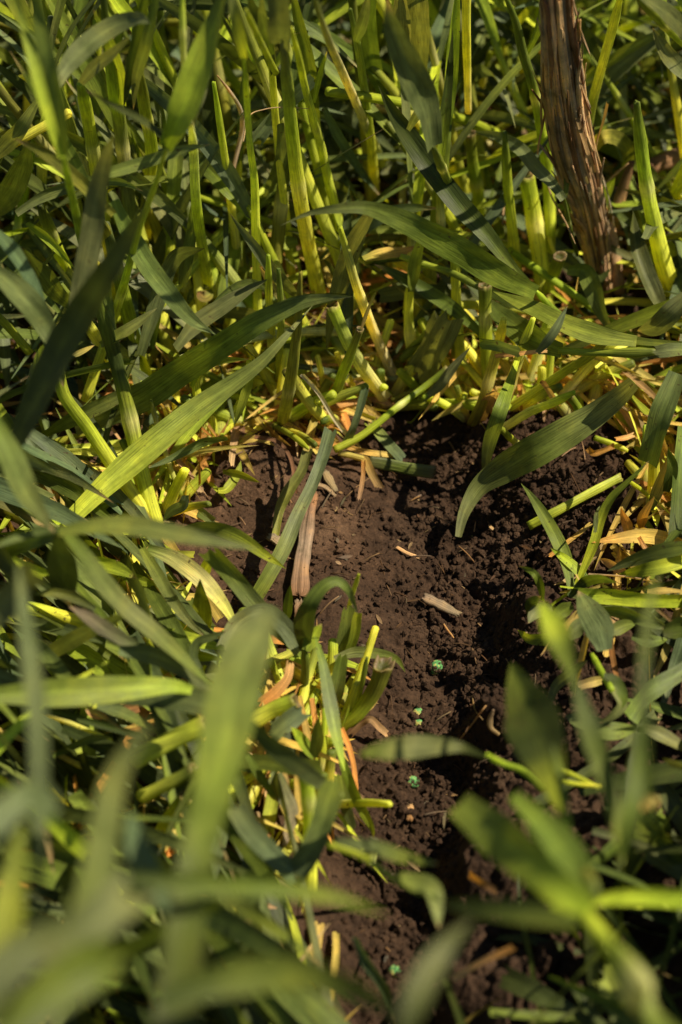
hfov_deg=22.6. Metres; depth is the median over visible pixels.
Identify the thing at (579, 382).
rye tuft
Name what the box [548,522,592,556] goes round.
dry leaf
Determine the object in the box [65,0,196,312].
rye plant
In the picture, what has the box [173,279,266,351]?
grass blade
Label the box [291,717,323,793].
grass blade
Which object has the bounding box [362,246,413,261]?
grass blade
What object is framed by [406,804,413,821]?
wood chip
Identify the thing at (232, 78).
rye plant
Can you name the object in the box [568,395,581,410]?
cut rye stem
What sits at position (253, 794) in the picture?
rye tuft
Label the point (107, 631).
grass blade
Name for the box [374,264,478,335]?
grass blade
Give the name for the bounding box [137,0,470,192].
rye plant
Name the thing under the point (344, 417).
rye tuft
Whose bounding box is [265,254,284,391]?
rye plant
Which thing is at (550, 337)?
grass blade
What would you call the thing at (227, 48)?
rye plant
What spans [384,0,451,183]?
rye plant
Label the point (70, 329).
grass blade
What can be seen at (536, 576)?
grass blade
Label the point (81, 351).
grass blade
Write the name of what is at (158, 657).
grass blade
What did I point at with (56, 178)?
rye plant
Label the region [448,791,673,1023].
grass blade
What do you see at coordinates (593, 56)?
rye plant
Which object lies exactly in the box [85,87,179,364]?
rye plant
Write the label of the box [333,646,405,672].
grass blade
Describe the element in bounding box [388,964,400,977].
seed
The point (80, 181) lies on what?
grass blade
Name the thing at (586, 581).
grass blade
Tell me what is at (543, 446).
grass blade
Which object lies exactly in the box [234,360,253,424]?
grass blade
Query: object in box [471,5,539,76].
rye plant
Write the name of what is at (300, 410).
rye tuft
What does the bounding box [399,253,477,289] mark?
rye plant
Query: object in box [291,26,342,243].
rye plant
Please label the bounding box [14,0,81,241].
rye plant
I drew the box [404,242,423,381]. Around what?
rye plant
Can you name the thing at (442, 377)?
cut rye stem
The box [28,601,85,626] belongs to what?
cut rye stem
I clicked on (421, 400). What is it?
cut rye stem
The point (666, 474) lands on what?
grass blade
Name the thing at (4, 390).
rye plant
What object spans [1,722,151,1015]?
grass blade
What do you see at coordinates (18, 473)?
grass blade
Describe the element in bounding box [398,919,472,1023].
grass blade
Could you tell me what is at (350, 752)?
dry leaf
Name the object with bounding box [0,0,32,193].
rye plant
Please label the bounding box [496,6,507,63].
rye plant
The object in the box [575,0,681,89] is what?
rye plant
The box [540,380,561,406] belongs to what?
dry leaf
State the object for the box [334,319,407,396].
rye tuft
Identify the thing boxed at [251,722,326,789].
grass blade
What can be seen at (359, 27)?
rye plant
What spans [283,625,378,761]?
rye tuft
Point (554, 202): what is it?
dry stalk thread
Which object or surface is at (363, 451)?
dry leaf
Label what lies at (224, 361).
grass blade
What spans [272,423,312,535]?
grass blade
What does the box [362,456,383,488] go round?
dry leaf
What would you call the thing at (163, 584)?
grass blade
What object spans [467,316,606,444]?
rye plant
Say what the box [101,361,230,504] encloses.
rye tuft
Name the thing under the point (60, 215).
rye plant
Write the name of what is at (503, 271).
rye plant
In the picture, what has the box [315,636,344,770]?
grass blade
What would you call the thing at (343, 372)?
cut rye stem
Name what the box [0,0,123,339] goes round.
rye plant
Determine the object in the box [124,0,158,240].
rye plant
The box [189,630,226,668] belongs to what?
grass blade
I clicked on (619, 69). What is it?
rye plant
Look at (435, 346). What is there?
grass blade
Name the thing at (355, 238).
grass blade
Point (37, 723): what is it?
grass blade
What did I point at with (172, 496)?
rye tuft
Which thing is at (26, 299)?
grass blade
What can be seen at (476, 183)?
cut rye stem
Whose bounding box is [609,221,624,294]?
stalk piece
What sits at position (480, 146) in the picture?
rye plant
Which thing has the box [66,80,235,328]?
rye plant
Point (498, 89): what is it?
rye plant
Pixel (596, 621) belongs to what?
grass blade
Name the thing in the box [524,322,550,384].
rye plant
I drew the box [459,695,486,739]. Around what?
dry stalk thread
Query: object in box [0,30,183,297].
rye plant
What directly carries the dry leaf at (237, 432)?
on the ground
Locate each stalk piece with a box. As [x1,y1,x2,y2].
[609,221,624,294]
[610,160,634,228]
[634,146,679,178]
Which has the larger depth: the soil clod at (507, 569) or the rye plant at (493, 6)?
the rye plant at (493, 6)
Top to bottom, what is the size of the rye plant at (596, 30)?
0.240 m
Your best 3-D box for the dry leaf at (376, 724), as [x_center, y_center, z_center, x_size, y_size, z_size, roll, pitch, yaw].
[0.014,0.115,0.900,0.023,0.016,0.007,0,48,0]
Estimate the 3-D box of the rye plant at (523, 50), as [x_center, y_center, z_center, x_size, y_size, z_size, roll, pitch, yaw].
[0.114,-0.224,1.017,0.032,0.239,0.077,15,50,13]
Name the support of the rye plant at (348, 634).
on the ground
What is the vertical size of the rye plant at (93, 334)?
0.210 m
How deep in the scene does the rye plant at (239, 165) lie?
1.05 m
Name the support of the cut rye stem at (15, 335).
on the grass tangle
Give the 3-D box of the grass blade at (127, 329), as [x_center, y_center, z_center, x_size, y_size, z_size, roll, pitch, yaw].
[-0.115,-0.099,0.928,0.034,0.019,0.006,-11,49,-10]
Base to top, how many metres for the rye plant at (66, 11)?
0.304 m
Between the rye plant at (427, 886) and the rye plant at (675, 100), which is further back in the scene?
the rye plant at (675, 100)
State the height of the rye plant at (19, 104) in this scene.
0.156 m
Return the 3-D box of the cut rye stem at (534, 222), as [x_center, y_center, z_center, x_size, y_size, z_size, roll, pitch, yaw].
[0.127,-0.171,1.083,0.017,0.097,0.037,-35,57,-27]
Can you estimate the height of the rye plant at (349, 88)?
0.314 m
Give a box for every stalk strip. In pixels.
[290,491,318,598]
[294,598,301,615]
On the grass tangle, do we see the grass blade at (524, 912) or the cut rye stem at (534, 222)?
the grass blade at (524, 912)
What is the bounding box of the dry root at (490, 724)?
[487,709,499,735]
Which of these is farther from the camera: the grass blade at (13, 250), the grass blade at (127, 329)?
the grass blade at (127, 329)
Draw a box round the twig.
[319,596,338,614]
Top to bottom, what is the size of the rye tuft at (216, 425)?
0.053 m
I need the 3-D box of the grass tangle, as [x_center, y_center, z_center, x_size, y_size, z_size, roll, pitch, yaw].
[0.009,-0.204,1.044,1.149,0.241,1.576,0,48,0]
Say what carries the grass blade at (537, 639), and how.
on the ground
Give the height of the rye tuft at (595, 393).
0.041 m
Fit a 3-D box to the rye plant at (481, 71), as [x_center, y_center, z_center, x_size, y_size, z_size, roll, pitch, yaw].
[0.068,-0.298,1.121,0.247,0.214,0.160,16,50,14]
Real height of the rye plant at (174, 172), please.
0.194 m
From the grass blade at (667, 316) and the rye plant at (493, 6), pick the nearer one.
the grass blade at (667, 316)
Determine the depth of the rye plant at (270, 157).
1.19 m
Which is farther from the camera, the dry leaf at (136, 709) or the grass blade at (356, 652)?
the grass blade at (356, 652)
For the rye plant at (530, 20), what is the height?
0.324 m
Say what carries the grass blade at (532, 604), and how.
on the ground
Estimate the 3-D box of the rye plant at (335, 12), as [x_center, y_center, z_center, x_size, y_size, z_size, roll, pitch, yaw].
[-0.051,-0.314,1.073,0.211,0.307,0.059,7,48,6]
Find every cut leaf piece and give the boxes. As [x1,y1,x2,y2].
[191,501,215,521]
[218,461,241,493]
[222,469,258,481]
[338,450,436,478]
[365,420,405,460]
[479,338,547,357]
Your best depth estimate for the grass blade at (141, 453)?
0.93 m
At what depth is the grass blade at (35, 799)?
0.48 m
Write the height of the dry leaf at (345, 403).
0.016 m
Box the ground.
[0,0,681,1023]
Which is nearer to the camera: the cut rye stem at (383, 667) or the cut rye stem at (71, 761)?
the cut rye stem at (71, 761)
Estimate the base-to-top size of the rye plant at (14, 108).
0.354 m
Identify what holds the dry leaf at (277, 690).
on the leaf litter
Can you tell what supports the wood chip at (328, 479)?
on the ground
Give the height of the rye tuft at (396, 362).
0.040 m
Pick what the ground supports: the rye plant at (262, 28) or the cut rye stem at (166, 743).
the rye plant at (262, 28)
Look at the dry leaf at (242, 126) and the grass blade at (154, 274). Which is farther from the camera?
the dry leaf at (242, 126)
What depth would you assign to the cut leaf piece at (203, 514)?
0.99 m
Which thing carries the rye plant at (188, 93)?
on the ground
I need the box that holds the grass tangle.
[0,0,681,1023]
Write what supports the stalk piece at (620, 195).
on the ground
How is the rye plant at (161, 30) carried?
on the ground
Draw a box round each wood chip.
[266,533,279,545]
[318,483,336,497]
[322,469,337,492]
[395,546,419,558]
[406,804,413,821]
[421,593,461,616]
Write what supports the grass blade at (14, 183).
on the grass tangle
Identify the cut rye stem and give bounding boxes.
[0,313,33,354]
[0,728,26,742]
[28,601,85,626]
[47,715,111,740]
[51,750,98,774]
[134,716,201,768]
[136,763,195,802]
[155,790,191,846]
[255,693,311,739]
[298,778,317,885]
[325,300,395,408]
[331,290,376,392]
[333,348,469,452]
[340,654,394,731]
[366,853,376,865]
[398,311,449,361]
[412,398,457,401]
[462,0,471,113]
[465,130,485,214]
[478,282,494,384]
[520,171,553,304]
[526,473,622,529]
[543,251,566,295]
[565,769,599,788]
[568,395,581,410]
[594,435,628,451]
[670,165,681,200]
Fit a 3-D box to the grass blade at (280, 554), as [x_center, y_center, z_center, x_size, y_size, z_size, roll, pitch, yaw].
[-0.024,0.002,0.950,0.011,0.048,0.099,18,51,16]
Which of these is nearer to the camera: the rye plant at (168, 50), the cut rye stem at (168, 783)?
the cut rye stem at (168, 783)
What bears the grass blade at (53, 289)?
on the grass tangle
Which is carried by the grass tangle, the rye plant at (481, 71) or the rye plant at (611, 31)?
the rye plant at (611, 31)
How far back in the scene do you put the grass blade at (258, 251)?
0.98 m
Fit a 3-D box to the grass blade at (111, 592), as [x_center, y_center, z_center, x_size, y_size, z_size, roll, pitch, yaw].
[-0.090,0.045,0.765,0.067,0.082,0.010,16,50,14]
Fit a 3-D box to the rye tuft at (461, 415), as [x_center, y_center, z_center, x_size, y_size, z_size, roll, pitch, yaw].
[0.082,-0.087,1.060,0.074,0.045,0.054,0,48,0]
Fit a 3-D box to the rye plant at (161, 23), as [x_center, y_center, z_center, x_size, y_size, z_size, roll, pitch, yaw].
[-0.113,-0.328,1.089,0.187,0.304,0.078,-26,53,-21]
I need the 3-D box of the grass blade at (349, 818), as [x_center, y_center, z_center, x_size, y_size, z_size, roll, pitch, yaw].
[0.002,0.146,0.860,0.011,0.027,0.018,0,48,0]
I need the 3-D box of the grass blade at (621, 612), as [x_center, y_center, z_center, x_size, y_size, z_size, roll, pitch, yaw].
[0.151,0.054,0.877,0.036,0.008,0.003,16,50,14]
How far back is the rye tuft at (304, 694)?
0.90 m
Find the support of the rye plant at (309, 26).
on the ground
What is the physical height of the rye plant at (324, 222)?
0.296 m
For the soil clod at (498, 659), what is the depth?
0.93 m
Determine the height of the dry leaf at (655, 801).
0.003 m
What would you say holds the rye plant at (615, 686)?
on the ground
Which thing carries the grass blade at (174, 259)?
on the grass tangle
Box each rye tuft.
[100,439,217,560]
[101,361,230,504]
[149,379,274,476]
[158,339,266,474]
[180,342,368,460]
[188,330,273,436]
[233,643,363,807]
[233,688,353,810]
[237,607,378,748]
[239,344,385,457]
[246,708,392,881]
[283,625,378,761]
[289,354,393,455]
[330,312,466,424]
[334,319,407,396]
[368,330,475,410]
[396,309,504,422]
[417,318,503,422]
[432,339,573,420]
[450,345,507,399]
[468,341,634,421]
[535,364,650,416]
[615,417,640,446]
[625,424,659,514]
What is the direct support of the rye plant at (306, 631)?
on the ground
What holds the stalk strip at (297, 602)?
on the ground
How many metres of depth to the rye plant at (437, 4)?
1.16 m
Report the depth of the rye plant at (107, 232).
0.96 m
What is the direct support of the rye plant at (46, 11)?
on the ground
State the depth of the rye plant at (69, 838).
0.71 m
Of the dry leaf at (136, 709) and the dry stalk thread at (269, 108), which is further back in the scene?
the dry stalk thread at (269, 108)
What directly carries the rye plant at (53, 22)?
on the ground
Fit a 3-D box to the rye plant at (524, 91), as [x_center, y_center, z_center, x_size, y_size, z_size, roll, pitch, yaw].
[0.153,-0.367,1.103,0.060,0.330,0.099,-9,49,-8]
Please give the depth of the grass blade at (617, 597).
0.89 m
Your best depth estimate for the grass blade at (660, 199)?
1.06 m
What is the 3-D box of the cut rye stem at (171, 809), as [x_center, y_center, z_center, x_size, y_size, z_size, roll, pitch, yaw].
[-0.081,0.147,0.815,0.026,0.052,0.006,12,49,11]
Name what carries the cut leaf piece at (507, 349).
attached to the rye plant at (579, 329)
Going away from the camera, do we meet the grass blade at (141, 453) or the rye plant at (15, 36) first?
the grass blade at (141, 453)
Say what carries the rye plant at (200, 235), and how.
on the ground
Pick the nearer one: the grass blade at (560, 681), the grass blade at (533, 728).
the grass blade at (533, 728)
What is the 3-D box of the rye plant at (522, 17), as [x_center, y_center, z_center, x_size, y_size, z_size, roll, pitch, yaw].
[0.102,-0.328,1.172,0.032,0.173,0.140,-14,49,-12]
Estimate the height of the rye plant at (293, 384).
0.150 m
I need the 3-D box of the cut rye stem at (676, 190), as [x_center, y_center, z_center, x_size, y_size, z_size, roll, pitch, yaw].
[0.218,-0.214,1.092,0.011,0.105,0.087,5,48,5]
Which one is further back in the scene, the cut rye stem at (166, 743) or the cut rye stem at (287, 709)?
the cut rye stem at (287, 709)
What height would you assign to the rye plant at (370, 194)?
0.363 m
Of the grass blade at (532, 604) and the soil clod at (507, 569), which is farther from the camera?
the soil clod at (507, 569)
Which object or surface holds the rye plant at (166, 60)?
on the ground
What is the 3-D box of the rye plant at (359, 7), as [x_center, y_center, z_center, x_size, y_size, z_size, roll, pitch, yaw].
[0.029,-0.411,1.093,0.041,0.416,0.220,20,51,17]
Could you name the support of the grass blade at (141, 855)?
on the grass tangle
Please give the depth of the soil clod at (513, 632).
0.92 m
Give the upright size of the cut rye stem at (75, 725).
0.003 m
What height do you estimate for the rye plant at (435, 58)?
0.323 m
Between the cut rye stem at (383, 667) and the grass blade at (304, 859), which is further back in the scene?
the cut rye stem at (383, 667)
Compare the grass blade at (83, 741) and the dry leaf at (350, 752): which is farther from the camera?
the dry leaf at (350, 752)
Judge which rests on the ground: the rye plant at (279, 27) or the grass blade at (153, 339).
the rye plant at (279, 27)
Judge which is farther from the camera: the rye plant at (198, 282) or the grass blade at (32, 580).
the rye plant at (198, 282)
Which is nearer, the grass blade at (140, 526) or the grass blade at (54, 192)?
the grass blade at (140, 526)
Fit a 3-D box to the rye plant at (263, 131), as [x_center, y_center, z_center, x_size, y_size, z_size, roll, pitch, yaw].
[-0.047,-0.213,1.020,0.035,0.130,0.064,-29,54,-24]
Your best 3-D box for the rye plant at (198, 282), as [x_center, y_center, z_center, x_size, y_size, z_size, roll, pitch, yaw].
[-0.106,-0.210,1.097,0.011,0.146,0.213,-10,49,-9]
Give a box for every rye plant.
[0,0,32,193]
[0,0,99,305]
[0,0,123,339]
[0,0,153,124]
[0,0,175,222]
[0,12,184,213]
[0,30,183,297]
[0,43,59,75]
[0,43,142,275]
[0,46,79,120]
[0,77,70,222]
[0,82,70,208]
[0,104,276,328]
[0,230,132,385]
[0,245,61,315]
[0,376,28,395]
[0,661,107,752]
[0,669,23,684]
[0,704,27,737]
[0,777,155,922]
[9,94,61,156]
[11,53,151,370]
[13,32,20,56]
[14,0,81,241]
[14,1,147,98]
[20,89,243,305]
[25,0,70,48]
[25,345,42,384]
[31,0,95,261]
[37,203,72,290]
[43,0,88,121]
[45,0,175,274]
[56,375,149,514]
[57,11,149,224]
[63,4,144,155]
[63,81,75,104]
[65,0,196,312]
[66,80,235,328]
[75,0,366,249]
[81,0,224,402]
[83,10,90,26]
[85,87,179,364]
[88,0,110,47]
[92,54,315,337]
[93,0,137,268]
[97,303,162,520]
[102,219,122,323]
[109,0,247,223]
[110,0,133,13]
[113,35,226,82]
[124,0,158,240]
[135,0,251,258]
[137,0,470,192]
[147,0,196,364]
[149,399,182,495]
[155,0,169,30]
[156,10,296,148]
[156,65,210,338]
[159,0,335,230]
[165,36,174,67]
[167,14,179,45]
[179,0,214,303]
[187,0,363,170]
[193,30,263,121]
[212,0,270,112]
[212,81,243,271]
[221,12,272,135]
[223,0,313,299]
[225,0,435,329]
[229,0,263,346]
[236,55,248,279]
[240,2,495,300]
[244,0,278,75]
[252,73,314,197]
[255,26,349,94]
[258,0,294,275]
[265,44,274,161]
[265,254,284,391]
[267,0,326,309]
[277,271,356,445]
[280,85,561,311]
[291,0,429,147]
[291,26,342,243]
[293,576,357,695]
[313,0,390,179]
[326,837,443,927]
[336,573,361,653]
[338,225,397,384]
[348,0,375,201]
[348,0,378,196]
[348,0,474,160]
[355,9,382,141]
[357,3,362,15]
[368,0,607,294]
[376,0,502,189]
[383,59,394,137]
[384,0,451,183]
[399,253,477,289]
[400,47,440,334]
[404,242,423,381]
[422,0,459,308]
[428,0,531,160]
[429,0,469,193]
[430,0,491,82]
[430,262,681,357]
[436,31,452,320]
[439,0,659,160]
[440,0,495,76]
[450,262,467,384]
[459,9,488,199]
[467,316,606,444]
[471,0,540,58]
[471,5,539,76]
[475,0,535,105]
[475,131,578,256]
[488,0,538,26]
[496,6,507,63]
[502,130,521,294]
[505,0,555,265]
[514,0,623,72]
[514,6,538,130]
[522,484,586,588]
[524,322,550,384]
[538,0,671,188]
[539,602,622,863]
[552,887,681,908]
[574,461,649,583]
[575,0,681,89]
[588,0,622,125]
[590,652,627,722]
[609,0,627,81]
[624,0,662,128]
[633,100,681,296]
[634,906,674,910]
[636,0,681,78]
[662,0,681,158]
[676,0,681,9]
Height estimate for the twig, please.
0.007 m
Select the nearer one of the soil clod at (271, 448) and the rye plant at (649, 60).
the soil clod at (271, 448)
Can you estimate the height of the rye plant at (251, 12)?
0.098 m
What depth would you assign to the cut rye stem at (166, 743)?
0.79 m
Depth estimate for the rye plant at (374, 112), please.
1.04 m
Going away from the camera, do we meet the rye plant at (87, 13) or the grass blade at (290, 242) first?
the grass blade at (290, 242)
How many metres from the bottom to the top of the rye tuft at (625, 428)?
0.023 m
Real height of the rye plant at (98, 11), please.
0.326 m
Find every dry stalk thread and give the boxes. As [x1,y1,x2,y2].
[243,107,308,141]
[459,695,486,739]
[501,186,575,243]
[572,163,628,221]
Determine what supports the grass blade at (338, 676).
on the leaf litter
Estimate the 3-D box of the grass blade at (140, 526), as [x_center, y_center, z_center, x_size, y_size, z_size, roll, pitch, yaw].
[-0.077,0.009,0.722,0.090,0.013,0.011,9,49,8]
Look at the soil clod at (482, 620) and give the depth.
0.96 m
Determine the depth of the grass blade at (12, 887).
0.49 m
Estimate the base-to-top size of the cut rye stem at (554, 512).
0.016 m
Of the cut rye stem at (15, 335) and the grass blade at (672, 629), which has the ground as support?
the grass blade at (672, 629)
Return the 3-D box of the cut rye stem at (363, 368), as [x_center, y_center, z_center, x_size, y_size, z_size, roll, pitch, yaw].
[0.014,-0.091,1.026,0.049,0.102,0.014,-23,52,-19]
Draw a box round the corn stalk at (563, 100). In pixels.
[531,0,614,298]
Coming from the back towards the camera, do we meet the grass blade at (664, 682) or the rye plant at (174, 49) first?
the rye plant at (174, 49)
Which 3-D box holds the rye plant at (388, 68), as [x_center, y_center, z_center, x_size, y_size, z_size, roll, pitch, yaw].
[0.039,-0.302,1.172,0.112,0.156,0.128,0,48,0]
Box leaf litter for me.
[0,2,681,1023]
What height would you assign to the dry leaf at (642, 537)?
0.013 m
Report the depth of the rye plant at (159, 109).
1.03 m
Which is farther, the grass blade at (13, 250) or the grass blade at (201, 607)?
the grass blade at (201, 607)
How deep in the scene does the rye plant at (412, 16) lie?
1.01 m
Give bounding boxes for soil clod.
[231,605,240,610]
[268,444,277,451]
[471,778,478,786]
[477,618,486,625]
[492,653,504,666]
[505,565,513,572]
[508,626,518,637]
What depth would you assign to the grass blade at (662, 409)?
0.93 m
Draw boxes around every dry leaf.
[86,709,107,719]
[123,705,146,712]
[217,75,244,201]
[229,425,297,494]
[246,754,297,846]
[260,660,293,706]
[271,771,288,784]
[312,438,392,457]
[329,397,394,409]
[341,727,358,790]
[346,716,387,736]
[357,459,365,499]
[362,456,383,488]
[451,944,515,981]
[467,871,497,893]
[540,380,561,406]
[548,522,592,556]
[578,676,601,688]
[586,432,635,455]
[592,529,681,548]
[612,496,654,558]
[641,796,658,809]
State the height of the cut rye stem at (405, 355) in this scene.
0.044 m
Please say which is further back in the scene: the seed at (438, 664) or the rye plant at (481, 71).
the rye plant at (481, 71)
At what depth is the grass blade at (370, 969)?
0.75 m
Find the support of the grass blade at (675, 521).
on the grass tangle
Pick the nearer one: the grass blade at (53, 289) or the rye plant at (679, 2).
the grass blade at (53, 289)
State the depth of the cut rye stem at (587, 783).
0.78 m
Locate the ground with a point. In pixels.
(476, 990)
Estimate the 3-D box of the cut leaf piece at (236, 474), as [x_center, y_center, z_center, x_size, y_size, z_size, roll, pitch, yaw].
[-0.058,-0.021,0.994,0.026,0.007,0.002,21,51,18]
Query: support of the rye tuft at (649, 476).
on the ground
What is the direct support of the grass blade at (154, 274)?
on the grass tangle
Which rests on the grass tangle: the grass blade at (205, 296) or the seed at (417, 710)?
the grass blade at (205, 296)
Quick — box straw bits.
[206,411,603,990]
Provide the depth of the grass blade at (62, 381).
0.88 m
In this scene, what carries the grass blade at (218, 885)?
on the grass tangle
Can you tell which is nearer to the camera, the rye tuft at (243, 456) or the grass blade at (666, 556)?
the grass blade at (666, 556)
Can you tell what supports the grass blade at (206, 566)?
on the leaf litter
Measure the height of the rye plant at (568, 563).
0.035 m
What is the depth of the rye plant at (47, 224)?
0.98 m
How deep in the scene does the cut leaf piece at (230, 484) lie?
1.00 m
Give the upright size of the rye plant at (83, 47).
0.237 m
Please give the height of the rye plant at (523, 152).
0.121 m
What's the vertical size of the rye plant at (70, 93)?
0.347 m
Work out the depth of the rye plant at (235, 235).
1.00 m
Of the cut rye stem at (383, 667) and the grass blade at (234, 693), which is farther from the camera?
the cut rye stem at (383, 667)
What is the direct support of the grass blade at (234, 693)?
on the ground
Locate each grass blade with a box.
[0,99,38,216]
[0,199,149,478]
[0,231,44,300]
[0,265,54,342]
[0,418,54,532]
[0,526,58,545]
[0,562,44,629]
[0,676,192,706]
[0,779,59,840]
[0,819,25,1009]
[0,872,156,1005]
[0,935,128,1023]
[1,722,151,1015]
[15,138,115,216]
[15,177,141,216]
[17,560,48,924]
[19,246,69,306]
[25,222,73,267]
[34,588,96,610]
[41,382,139,436]
[42,340,65,386]
[47,535,77,604]
[51,735,112,757]
[59,515,258,549]
[63,306,311,524]
[63,535,208,683]
[68,132,114,302]
[69,606,138,645]
[73,345,93,357]
[75,294,352,434]
[86,144,208,180]
[95,556,156,586]
[96,704,158,734]
[99,308,156,347]
[109,199,214,333]
[115,869,384,913]
[119,645,207,689]
[125,812,169,912]
[137,246,204,356]
[138,547,203,634]
[147,544,233,619]
[149,436,227,467]
[150,315,160,348]
[153,605,277,1023]
[158,954,398,1019]
[163,495,188,520]
[163,628,222,661]
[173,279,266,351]
[178,207,195,292]
[185,522,285,568]
[186,284,212,303]
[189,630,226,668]
[190,357,246,387]
[192,580,211,634]
[198,547,301,657]
[201,560,211,573]
[214,896,320,962]
[217,603,301,655]
[228,799,296,880]
[230,214,296,296]
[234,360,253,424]
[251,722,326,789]
[253,426,336,598]
[259,266,285,299]
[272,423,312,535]
[283,585,292,618]
[284,236,298,249]
[289,779,343,881]
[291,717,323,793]
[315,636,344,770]
[322,107,379,194]
[326,214,372,350]
[331,654,347,704]
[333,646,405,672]
[334,774,355,828]
[336,752,374,838]
[342,387,368,441]
[352,937,394,1023]
[359,734,543,791]
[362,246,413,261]
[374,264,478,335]
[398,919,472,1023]
[406,310,463,391]
[435,899,579,928]
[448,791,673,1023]
[455,378,637,536]
[482,359,519,468]
[504,663,570,830]
[518,630,547,645]
[519,566,544,600]
[525,596,552,622]
[535,307,566,354]
[548,660,586,700]
[554,602,667,646]
[566,713,681,750]
[567,263,609,325]
[567,574,616,597]
[576,591,613,650]
[578,588,681,607]
[594,129,634,185]
[603,177,615,203]
[603,606,663,629]
[608,541,681,576]
[618,735,642,856]
[623,189,681,212]
[625,662,681,723]
[630,212,665,304]
[637,563,659,818]
[638,292,681,335]
[638,370,681,467]
[649,448,677,510]
[663,617,681,638]
[668,426,681,536]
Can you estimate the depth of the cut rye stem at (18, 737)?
0.85 m
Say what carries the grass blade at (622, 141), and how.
on the grass tangle
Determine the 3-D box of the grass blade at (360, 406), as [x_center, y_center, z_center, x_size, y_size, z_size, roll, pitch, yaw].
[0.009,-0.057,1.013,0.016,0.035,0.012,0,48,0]
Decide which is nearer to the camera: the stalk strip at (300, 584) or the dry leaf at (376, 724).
the dry leaf at (376, 724)
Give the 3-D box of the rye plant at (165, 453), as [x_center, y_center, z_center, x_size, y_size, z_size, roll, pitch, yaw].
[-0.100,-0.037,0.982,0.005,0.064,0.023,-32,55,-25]
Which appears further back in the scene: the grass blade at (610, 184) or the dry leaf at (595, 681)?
the grass blade at (610, 184)
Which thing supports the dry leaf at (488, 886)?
on the ground
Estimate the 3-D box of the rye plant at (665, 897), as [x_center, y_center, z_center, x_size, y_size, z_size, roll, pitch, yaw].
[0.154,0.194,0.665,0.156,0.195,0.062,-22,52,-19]
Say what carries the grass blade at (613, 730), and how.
on the ground
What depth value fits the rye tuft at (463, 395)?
1.07 m
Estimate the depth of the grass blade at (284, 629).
0.87 m
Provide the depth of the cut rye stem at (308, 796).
0.81 m
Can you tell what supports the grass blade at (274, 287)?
on the grass tangle
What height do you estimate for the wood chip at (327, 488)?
0.004 m
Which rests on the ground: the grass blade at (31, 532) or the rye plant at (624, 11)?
the rye plant at (624, 11)
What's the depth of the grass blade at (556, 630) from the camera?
0.59 m
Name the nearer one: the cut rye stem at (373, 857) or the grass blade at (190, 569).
the cut rye stem at (373, 857)
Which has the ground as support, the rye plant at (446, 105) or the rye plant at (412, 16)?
the rye plant at (446, 105)
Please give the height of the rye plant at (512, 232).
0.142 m
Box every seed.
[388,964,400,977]
[408,776,418,787]
[413,707,421,714]
[414,719,421,725]
[429,660,442,674]
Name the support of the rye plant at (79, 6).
on the ground
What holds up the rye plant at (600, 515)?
on the ground
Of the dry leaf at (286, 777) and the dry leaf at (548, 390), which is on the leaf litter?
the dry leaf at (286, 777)
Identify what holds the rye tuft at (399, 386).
on the ground
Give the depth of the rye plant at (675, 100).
1.07 m
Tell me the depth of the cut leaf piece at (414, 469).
1.02 m
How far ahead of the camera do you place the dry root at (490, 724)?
0.86 m
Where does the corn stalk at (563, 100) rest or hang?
on the ground
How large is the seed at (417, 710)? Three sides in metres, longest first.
0.007 x 0.007 x 0.006 m
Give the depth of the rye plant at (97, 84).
1.00 m
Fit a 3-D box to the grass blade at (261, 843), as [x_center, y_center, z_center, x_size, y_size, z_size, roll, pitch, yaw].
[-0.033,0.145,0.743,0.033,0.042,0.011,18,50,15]
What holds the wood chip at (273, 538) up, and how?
on the ground
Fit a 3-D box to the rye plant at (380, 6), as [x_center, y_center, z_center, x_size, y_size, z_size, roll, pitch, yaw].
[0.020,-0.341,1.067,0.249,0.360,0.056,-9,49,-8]
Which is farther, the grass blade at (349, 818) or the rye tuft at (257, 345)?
the rye tuft at (257, 345)
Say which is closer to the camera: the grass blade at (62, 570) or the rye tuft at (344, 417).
the grass blade at (62, 570)
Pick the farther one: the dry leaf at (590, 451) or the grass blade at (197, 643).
the dry leaf at (590, 451)
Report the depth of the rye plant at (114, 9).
1.17 m
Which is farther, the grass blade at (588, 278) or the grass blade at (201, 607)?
the grass blade at (588, 278)
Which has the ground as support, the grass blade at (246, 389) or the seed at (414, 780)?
the seed at (414, 780)
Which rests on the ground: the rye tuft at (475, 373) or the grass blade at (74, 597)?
the rye tuft at (475, 373)
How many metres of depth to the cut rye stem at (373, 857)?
0.85 m
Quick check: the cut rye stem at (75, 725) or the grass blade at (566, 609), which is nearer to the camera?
the cut rye stem at (75, 725)
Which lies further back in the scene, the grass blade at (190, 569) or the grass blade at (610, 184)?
the grass blade at (610, 184)
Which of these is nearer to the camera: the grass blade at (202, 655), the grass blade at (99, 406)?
the grass blade at (202, 655)
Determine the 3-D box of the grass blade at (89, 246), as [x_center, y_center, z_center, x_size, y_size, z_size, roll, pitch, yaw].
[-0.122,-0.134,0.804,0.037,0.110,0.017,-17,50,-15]
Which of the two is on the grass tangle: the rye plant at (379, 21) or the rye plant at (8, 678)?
the rye plant at (8, 678)
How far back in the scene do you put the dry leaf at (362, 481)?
1.01 m
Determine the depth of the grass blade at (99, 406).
0.97 m
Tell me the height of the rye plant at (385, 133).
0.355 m
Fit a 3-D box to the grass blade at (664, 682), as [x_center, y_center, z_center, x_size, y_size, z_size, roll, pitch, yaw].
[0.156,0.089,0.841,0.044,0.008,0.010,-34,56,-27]
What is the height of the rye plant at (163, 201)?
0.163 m

